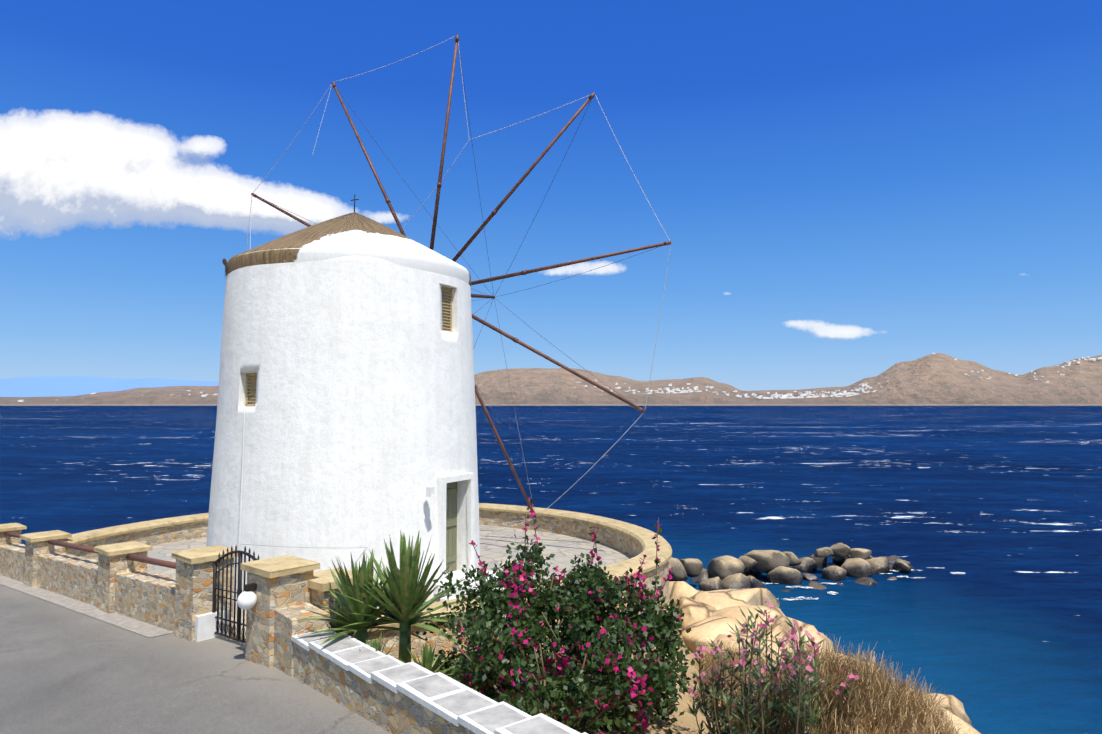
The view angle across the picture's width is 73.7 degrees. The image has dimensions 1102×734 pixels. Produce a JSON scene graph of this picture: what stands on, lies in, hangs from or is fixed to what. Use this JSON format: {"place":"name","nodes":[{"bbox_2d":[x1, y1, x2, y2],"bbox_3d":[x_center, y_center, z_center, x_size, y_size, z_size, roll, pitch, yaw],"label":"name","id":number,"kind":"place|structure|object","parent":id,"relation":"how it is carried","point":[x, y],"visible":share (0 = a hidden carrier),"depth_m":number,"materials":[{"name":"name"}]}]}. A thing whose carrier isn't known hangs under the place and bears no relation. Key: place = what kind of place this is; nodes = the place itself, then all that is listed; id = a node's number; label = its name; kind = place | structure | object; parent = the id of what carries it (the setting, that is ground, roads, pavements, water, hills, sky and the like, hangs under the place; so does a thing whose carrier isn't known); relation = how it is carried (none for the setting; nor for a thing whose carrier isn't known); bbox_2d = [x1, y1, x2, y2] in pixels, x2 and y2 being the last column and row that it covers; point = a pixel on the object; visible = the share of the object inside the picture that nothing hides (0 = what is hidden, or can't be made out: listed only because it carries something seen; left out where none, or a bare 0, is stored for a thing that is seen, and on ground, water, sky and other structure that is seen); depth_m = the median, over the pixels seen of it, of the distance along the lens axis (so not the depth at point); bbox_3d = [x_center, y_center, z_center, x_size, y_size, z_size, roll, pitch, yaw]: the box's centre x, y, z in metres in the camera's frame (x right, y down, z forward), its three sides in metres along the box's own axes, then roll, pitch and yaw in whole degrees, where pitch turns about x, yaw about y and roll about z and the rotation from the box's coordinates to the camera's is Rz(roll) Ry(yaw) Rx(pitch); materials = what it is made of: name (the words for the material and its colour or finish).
{"place":"outdoors","nodes":[
{"label":"outdoors","id":0,"kind":"place"},
{"bbox_2d":[0,376,218,396],"bbox_3d":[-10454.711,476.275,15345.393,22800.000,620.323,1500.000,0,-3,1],"label":"hazy island hills","id":1,"kind":"structure","parent":0,"point":[40,386],"depth_m":15690.66,"materials":[{"name":"blue"}]},
{"bbox_2d":[0,575,390,733],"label":"road","id":2,"kind":"structure","parent":0,"point":[68,665],"depth_m":8.47,"materials":[{"name":"grey asphalt"}]},
{"bbox_2d":[195,609,228,641],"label":"marble gate block","id":3,"kind":"structure","parent":2,"relation":"on","point":[205,626],"depth_m":10.32,"materials":[{"name":"white stone"}]},
{"bbox_2d":[212,545,258,643],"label":"gate","id":4,"kind":"structure","parent":2,"relation":"on","point":[229,628],"depth_m":10.14,"materials":[{"name":"metal"}]},
{"bbox_2d":[232,593,727,733],"bbox_3d":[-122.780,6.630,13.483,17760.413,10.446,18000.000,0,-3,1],"label":"ground","id":5,"kind":"structure","parent":0,"point":[686,723],"depth_m":8.48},
{"bbox_2d":[0,530,475,733],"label":"road wall","id":6,"kind":"structure","parent":5,"relation":"on","point":[122,584],"depth_m":10.25,"materials":[{"name":"stone"}]},
{"bbox_2d":[5,532,175,568],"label":"road wall rails","id":7,"kind":"object","parent":6,"relation":"attached to","point":[158,562],"visible":0.54,"depth_m":13.41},
{"bbox_2d":[0,523,319,577],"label":"pillar caps","id":8,"kind":"object","parent":6,"relation":"on","point":[274,567],"visible":1,"depth_m":10.50,"materials":[{"name":"beige stone"}]},
{"bbox_2d":[237,591,256,609],"bbox_3d":[-3.743,2.873,9.049,0.230,0.230,0.230,0,-3,1],"label":"globe lamp","id":9,"kind":"object","parent":6,"relation":"attached to","point":[247,600],"visible":0.9,"depth_m":8.97,"materials":[{"name":"white glass"}]},
{"bbox_2d":[244,583,256,591],"bbox_3d":[-3.720,2.732,9.083,0.080,0.085,0.130,-3,-4,41],"label":"lamp bracket","id":10,"kind":"object","parent":6,"relation":"attached to","point":[250,587],"visible":0.88,"depth_m":9.06,"materials":[{"name":"black metal"}]},
{"bbox_2d":[291,629,587,733],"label":"wall coping","id":11,"kind":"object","parent":6,"relation":"on","point":[492,719],"visible":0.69,"depth_m":6.44,"materials":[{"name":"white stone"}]},
{"bbox_2d":[311,585,355,636],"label":"pillar","id":12,"kind":"structure","parent":5,"relation":"on","point":[317,596],"depth_m":9.20,"materials":[{"name":"stone"}]},
{"bbox_2d":[291,549,429,644],"bbox_3d":[-2.142,2.948,8.591,1.580,1.607,1.662,0,-3,1],"label":"yucca plant","id":13,"kind":"object","parent":5,"relation":"on","point":[349,606],"visible":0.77,"depth_m":8.51,"materials":[{"name":"green plant"}]},
{"bbox_2d":[329,603,396,658],"bbox_3d":[-2.631,3.438,9.178,1.369,1.342,1.291,1,-3,-20],"label":"yucca plant","id":14,"kind":"object","parent":5,"relation":"on","point":[339,625],"visible":0.15,"depth_m":9.07,"materials":[{"name":"green plant"}]},
{"bbox_2d":[95,525,632,638],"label":"terrace floor","id":15,"kind":"structure","parent":5,"relation":"on","point":[564,549],"depth_m":17.47,"materials":[{"name":"grey stone"}]},
{"bbox_2d":[206,35,670,613],"bbox_3d":[-3.826,-1.440,16.802,8.544,12.278,10.069,2,-4,-37],"label":"windmill","id":16,"kind":"object","parent":15,"relation":"on","point":[348,391],"visible":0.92,"depth_m":12.56,"materials":[{"name":"white paint"}]},
{"bbox_2d":[62,510,668,658],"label":"terrace wall","id":17,"kind":"structure","parent":5,"relation":"on","point":[199,529],"depth_m":17.61,"materials":[{"name":"stone"}]},
{"bbox_2d":[63,503,671,630],"bbox_3d":[-3.596,3.798,16.596,12.585,0.115,10.449,-2,-4,38],"label":"terrace coping","id":18,"kind":"object","parent":17,"relation":"on","point":[642,536],"visible":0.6,"depth_m":16.74,"materials":[{"name":"beige stone"}]},
{"bbox_2d":[359,632,396,655],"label":"yucca plant","id":19,"kind":"object","parent":5,"relation":"on","point":[377,645],"visible":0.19,"depth_m":7.99,"materials":[{"name":"green plant"}]},
{"bbox_2d":[336,532,474,662],"bbox_3d":[-1.521,2.838,8.611,1.817,1.814,1.637,0,-3,1],"label":"yucca plant","id":20,"kind":"object","parent":5,"relation":"on","point":[405,607],"visible":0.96,"depth_m":8.39,"materials":[{"name":"green plant"}]},
{"bbox_2d":[400,642,460,678],"bbox_3d":[-1.256,3.253,7.733,0.670,0.782,0.473,-1,-3,25],"label":"yucca plant","id":21,"kind":"object","parent":5,"relation":"on","point":[429,663],"visible":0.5,"depth_m":7.64,"materials":[{"name":"green plant"}]},
{"bbox_2d":[415,497,636,699],"bbox_3d":[-0.265,2.722,8.551,2.206,2.272,2.312,-2,-4,40],"label":"bougainvillea bush","id":22,"kind":"object","parent":5,"relation":"on","point":[513,577],"visible":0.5,"depth_m":8.44,"materials":[{"name":"green plant"}]},
{"bbox_2d":[449,613,689,733],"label":"bougainvillea bush","id":23,"kind":"object","parent":5,"relation":"on","point":[612,666],"visible":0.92,"depth_m":6.95,"materials":[{"name":"green plant"}]},
{"bbox_2d":[501,517,696,733],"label":"bougainvillea bush","id":24,"kind":"object","parent":5,"relation":"on","point":[660,623],"visible":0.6,"depth_m":8.01,"materials":[{"name":"green plant"}]},
{"bbox_2d":[688,638,768,672],"bbox_3d":[2.902,4.856,11.771,1.795,0.973,1.506,0,-3,1],"label":"dry bush","id":25,"kind":"object","parent":5,"relation":"on","point":[711,659],"visible":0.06,"depth_m":11.80,"materials":[{"name":"pink plant"}]},
{"bbox_2d":[696,644,765,682],"bbox_3d":[2.586,4.399,10.401,1.339,0.881,1.345,0,-3,1],"label":"dry bush","id":26,"kind":"object","parent":5,"relation":"on","point":[731,660],"visible":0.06,"depth_m":10.46,"materials":[{"name":"plant"}]},
{"bbox_2d":[686,658,779,720],"bbox_3d":[2.361,4.110,9.149,1.479,0.958,1.533,-2,-4,38],"label":"dry bush","id":27,"kind":"object","parent":5,"relation":"on","point":[726,675],"visible":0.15,"depth_m":9.19,"materials":[{"name":"plant"}]},
{"bbox_2d":[682,639,813,733],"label":"oleander shrub","id":28,"kind":"object","parent":5,"relation":"on","point":[718,686],"visible":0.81,"depth_m":7.15,"materials":[{"name":"green plant"}]},
{"bbox_2d":[714,601,831,733],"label":"oleander shrub","id":29,"kind":"object","parent":5,"relation":"on","point":[801,702],"visible":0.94,"depth_m":6.64,"materials":[{"name":"green plant"}]},
{"bbox_2d":[749,634,861,733],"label":"oleander shrub","id":30,"kind":"object","parent":5,"relation":"on","point":[781,708],"visible":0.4,"depth_m":7.02,"materials":[{"name":"green plant"}]},
{"bbox_2d":[669,581,980,733],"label":"cliff rocks","id":31,"kind":"object","parent":5,"relation":"on","point":[708,615],"visible":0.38,"depth_m":15.47,"materials":[{"name":"beige stone"}]},
{"bbox_2d":[718,631,969,733],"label":"dry grass","id":32,"kind":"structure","parent":5,"relation":"on","point":[881,705],"depth_m":7.23,"materials":[{"name":"beige plant"}]},
{"bbox_2d":[0,406,1101,733],"bbox_3d":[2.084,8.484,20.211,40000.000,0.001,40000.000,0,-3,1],"label":"sea","id":33,"kind":"structure","parent":0,"point":[1000,506],"depth_m":59.39,"materials":[{"name":"liquid"}]},
{"bbox_2d":[669,543,913,591],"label":"breakwater rocks","id":34,"kind":"object","parent":33,"relation":"in","point":[725,572],"visible":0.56,"depth_m":30.91,"materials":[{"name":"grey stone"}]},
{"bbox_2d":[766,567,964,599],"bbox_3d":[8.908,8.479,20.895,9.718,0.001,30.130,-1,-3,20],"label":"water foam","id":35,"kind":"object","parent":33,"relation":"on","point":[842,583],"depth_m":29.91,"materials":[{"name":"white liquid"}]},
{"bbox_2d":[0,353,1101,405],"bbox_3d":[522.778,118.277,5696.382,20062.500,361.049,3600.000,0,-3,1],"label":"coast hills","id":36,"kind":"structure","parent":0,"point":[936,379],"depth_m":4057.88,"materials":[{"name":"brown stone"}]},
{"bbox_2d":[0,0,1101,390],"label":"sky","id":37,"kind":"structure","parent":0,"point":[842,192],"materials":[{"name":"blue"}]}
]}

